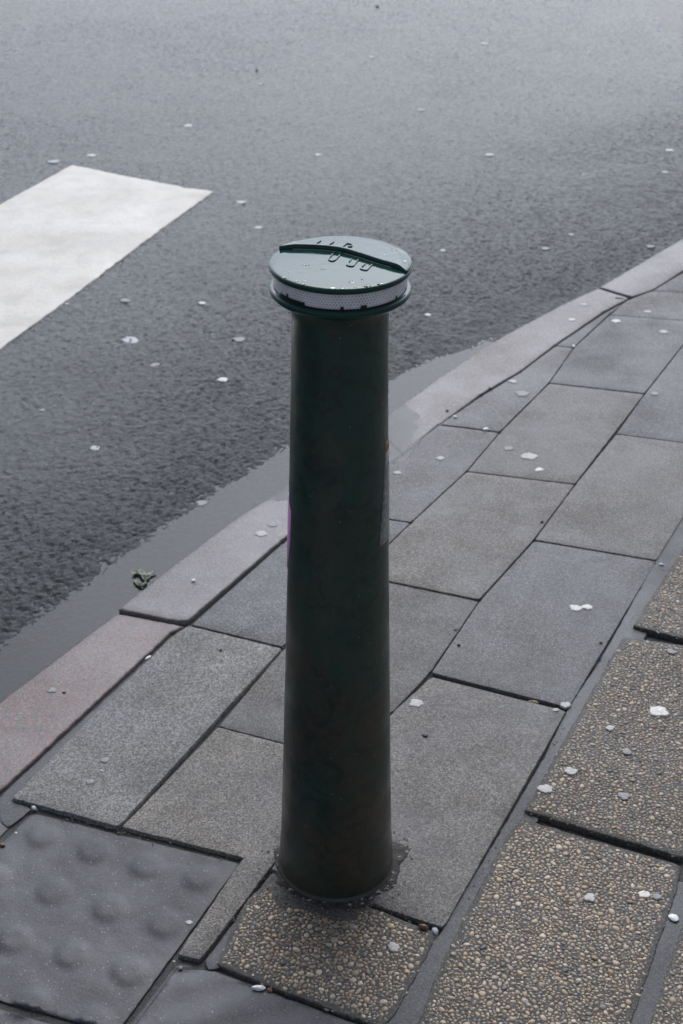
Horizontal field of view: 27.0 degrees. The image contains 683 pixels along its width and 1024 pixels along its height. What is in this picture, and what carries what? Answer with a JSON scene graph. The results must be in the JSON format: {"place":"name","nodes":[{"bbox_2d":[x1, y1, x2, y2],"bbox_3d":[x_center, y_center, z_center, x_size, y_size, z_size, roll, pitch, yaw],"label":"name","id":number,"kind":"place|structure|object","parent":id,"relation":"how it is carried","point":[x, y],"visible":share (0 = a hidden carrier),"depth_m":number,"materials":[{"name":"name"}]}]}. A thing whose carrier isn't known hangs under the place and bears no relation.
{"place":"outdoors","nodes":[
{"label":"outdoors","id":0,"kind":"place"},
{"bbox_2d":[273,845,400,909],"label":"soil","id":1,"kind":"structure","parent":0,"point":[390,883],"depth_m":2.25,"materials":[{"name":"black soil"}]},
{"bbox_2d":[0,273,682,1023],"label":"pavement","id":2,"kind":"structure","parent":0,"point":[488,565],"depth_m":2.49,"materials":[{"name":"concrete"}]},
{"bbox_2d":[85,779,93,783],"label":"chewing gum","id":3,"kind":"object","parent":2,"relation":"on","point":[90,781],"visible":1,"depth_m":2.48,"materials":[{"name":"grey rubber"}]},
{"bbox_2d":[100,757,109,762],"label":"chewing gum","id":4,"kind":"object","parent":2,"relation":"on","point":[104,759],"visible":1,"depth_m":2.52,"materials":[{"name":"grey rubber"}]},
{"bbox_2d":[251,985,265,990],"bbox_3d":[-0.122,0.703,2.099,0.022,0.007,0.010,3,31,5],"label":"gum lump","id":5,"kind":"object","parent":2,"relation":"on","point":[258,987],"visible":1,"depth_m":2.10,"materials":[{"name":"white"}]},
{"bbox_2d":[268,235,412,902],"bbox_3d":[-0.005,0.137,2.056,0.188,1.067,0.188,0,31,0],"label":"bollard","id":6,"kind":"object","parent":2,"relation":"on","point":[336,840],"visible":0.99,"depth_m":1.95,"materials":[{"name":"green metal"}]},
{"bbox_2d":[27,569,663,960],"bbox_3d":[0.030,0.342,2.695,0.794,0.011,1.365,15,34,23],"label":"grit","id":7,"kind":"object","parent":2,"relation":"on","point":[278,845],"visible":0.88,"depth_m":2.29,"materials":[{"name":"grey gravel"}]},
{"bbox_2d":[388,942,399,952],"bbox_3d":[0.079,0.662,2.160,0.020,0.005,0.018,16,34,24],"label":"chewing gum","id":8,"kind":"object","parent":2,"relation":"on","point":[393,947],"visible":1,"depth_m":2.16,"materials":[{"name":"grey rubber"}]},
{"bbox_2d":[409,699,423,707],"bbox_3d":[0.141,0.359,2.663,0.028,0.005,0.024,10,33,17],"label":"chewing gum","id":9,"kind":"object","parent":2,"relation":"on","point":[416,703],"visible":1,"depth_m":2.66,"materials":[{"name":"white"}]},
{"bbox_2d":[418,924,428,929],"bbox_3d":[0.126,0.639,2.191,0.018,0.008,0.009,12,33,20],"label":"pebble","id":10,"kind":"object","parent":2,"relation":"on","point":[423,926],"visible":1,"depth_m":2.19,"materials":[{"name":"brown stone"}]},
{"bbox_2d":[431,927,437,934],"bbox_3d":[0.144,0.646,2.188,0.012,0.009,0.016,-3,31,-5],"label":"pebble","id":11,"kind":"object","parent":2,"relation":"on","point":[434,930],"visible":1,"depth_m":2.19,"materials":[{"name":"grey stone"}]},
{"bbox_2d":[504,446,512,450],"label":"chewing gum","id":12,"kind":"object","parent":2,"relation":"on","point":[506,448],"visible":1,"depth_m":3.52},
{"bbox_2d":[515,391,529,396],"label":"chewing gum","id":13,"kind":"object","parent":2,"relation":"on","point":[522,393],"visible":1,"depth_m":3.78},
{"bbox_2d":[521,453,537,459],"bbox_3d":[0.461,-0.136,3.489,0.043,0.005,0.034,11,33,17],"label":"chewing gum","id":14,"kind":"object","parent":2,"relation":"on","point":[530,456],"visible":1,"depth_m":3.48,"materials":[{"name":"white"}]},
{"bbox_2d":[537,784,552,793],"bbox_3d":[0.352,0.479,2.455,0.028,0.005,0.023,-2,31,-4],"label":"chewing gum","id":15,"kind":"object","parent":2,"relation":"on","point":[545,789],"visible":1,"depth_m":2.45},
{"bbox_2d":[560,702,570,709],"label":"chewing gum","id":16,"kind":"object","parent":2,"relation":"on","point":[565,705],"visible":1,"depth_m":2.66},
{"bbox_2d":[564,767,577,775],"bbox_3d":[0.402,0.456,2.495,0.023,0.005,0.020,17,35,26],"label":"chewing gum","id":17,"kind":"object","parent":2,"relation":"on","point":[570,771],"visible":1,"depth_m":2.49,"materials":[{"name":"grey rubber"}]},
{"bbox_2d":[570,605,582,610],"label":"chewing gum","id":18,"kind":"object","parent":2,"relation":"on","point":[575,607],"visible":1,"depth_m":2.93,"materials":[{"name":"white"}]},
{"bbox_2d":[581,604,592,609],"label":"chewing gum","id":19,"kind":"object","parent":2,"relation":"on","point":[587,606],"visible":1,"depth_m":2.94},
{"bbox_2d":[584,893,594,901],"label":"chewing gum","id":20,"kind":"object","parent":2,"relation":"on","point":[589,897],"visible":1,"depth_m":2.25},
{"bbox_2d":[605,725,614,730],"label":"chewing gum","id":21,"kind":"object","parent":2,"relation":"on","point":[610,728],"visible":1,"depth_m":2.59,"materials":[{"name":"white"}]},
{"bbox_2d":[618,792,630,800],"bbox_3d":[0.485,0.489,2.440,0.022,0.005,0.019,2,31,4],"label":"chewing gum","id":22,"kind":"object","parent":2,"relation":"on","point":[623,796],"visible":1,"depth_m":2.44,"materials":[{"name":"grey rubber"}]},
{"bbox_2d":[621,749,631,754],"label":"chewing gum","id":23,"kind":"object","parent":2,"relation":"on","point":[626,751],"visible":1,"depth_m":2.54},
{"bbox_2d":[638,890,649,897],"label":"chewing gum","id":24,"kind":"object","parent":2,"relation":"on","point":[643,894],"visible":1,"depth_m":2.25,"materials":[{"name":"grey rubber"}]},
{"bbox_2d":[652,894,661,900],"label":"chewing gum","id":25,"kind":"object","parent":2,"relation":"on","point":[656,897],"visible":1,"depth_m":2.25,"materials":[{"name":"grey rubber"}]},
{"bbox_2d":[649,706,668,716],"bbox_3d":[0.588,0.370,2.637,0.036,0.005,0.029,-2,31,-3],"label":"chewing gum","id":26,"kind":"object","parent":2,"relation":"on","point":[657,711],"visible":1,"depth_m":2.63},
{"bbox_2d":[666,649,675,654],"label":"chewing gum","id":27,"kind":"object","parent":2,"relation":"on","point":[671,651],"visible":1,"depth_m":2.79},
{"bbox_2d":[668,914,678,921],"bbox_3d":[0.517,0.631,2.214,0.015,0.006,0.018,-22,37,-32],"label":"gum lump","id":28,"kind":"object","parent":2,"relation":"on","point":[673,917],"visible":1,"depth_m":2.21,"materials":[{"name":"white rubber"}]},
{"bbox_2d":[0,0,682,702],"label":"road","id":29,"kind":"structure","parent":0,"point":[546,102],"depth_m":5.06,"materials":[{"name":"grey asphalt"}]},
{"bbox_2d":[47,160,58,163],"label":"chewing gum","id":30,"kind":"object","parent":29,"relation":"on","point":[54,161],"visible":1,"depth_m":5.43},
{"bbox_2d":[90,445,98,450],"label":"chewing gum","id":31,"kind":"object","parent":29,"relation":"on","point":[93,447],"visible":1,"depth_m":3.52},
{"bbox_2d":[0,165,213,348],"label":"crossing stripe","id":32,"kind":"object","parent":29,"relation":"on","point":[69,232],"visible":1,"depth_m":4.79,"materials":[{"name":"white paint"}]},
{"bbox_2d":[120,298,130,302],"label":"chewing gum","id":33,"kind":"object","parent":29,"relation":"on","point":[124,300],"visible":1,"depth_m":4.30,"materials":[{"name":"white"}]},
{"bbox_2d":[122,336,137,344],"bbox_3d":[-0.603,-0.490,4.070,0.056,0.005,0.048,16,34,24],"label":"chewing gum","id":34,"kind":"object","parent":29,"relation":"on","point":[134,340],"visible":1,"depth_m":4.07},
{"bbox_2d":[196,500,207,505],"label":"chewing gum","id":35,"kind":"object","parent":29,"relation":"on","point":[202,503],"visible":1,"depth_m":3.31,"materials":[{"name":"white"}]},
{"bbox_2d":[217,377,227,381],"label":"chewing gum","id":36,"kind":"object","parent":29,"relation":"on","point":[223,379],"visible":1,"depth_m":3.85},
{"bbox_2d":[232,337,245,342],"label":"chewing gum","id":37,"kind":"object","parent":29,"relation":"on","point":[239,339],"visible":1,"depth_m":4.07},
{"bbox_2d":[0,239,682,792],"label":"kerb","id":38,"kind":"structure","parent":29,"relation":"on","point":[86,675],"depth_m":3.06,"materials":[{"name":"grey concrete"}]},
{"bbox_2d":[47,688,56,692],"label":"chewing gum","id":39,"kind":"object","parent":38,"relation":"on","point":[52,690],"visible":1,"depth_m":2.70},
{"bbox_2d":[255,531,266,536],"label":"chewing gum","id":40,"kind":"object","parent":38,"relation":"on","point":[261,533],"visible":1,"depth_m":3.18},
{"bbox_2d":[267,523,276,526],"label":"chewing gum","id":41,"kind":"object","parent":38,"relation":"on","point":[272,525],"visible":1,"depth_m":3.21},
{"label":"puddle","id":42,"kind":"structure","parent":0,"visible":0},
{"bbox_2d":[131,568,154,586],"bbox_3d":[-0.431,0.138,3.033,0.047,0.013,0.064,9,32,14],"label":"fallen leaf","id":43,"kind":"object","parent":42,"relation":"on","point":[142,573],"visible":1,"depth_m":3.03,"materials":[{"name":"green plant"}]}
]}

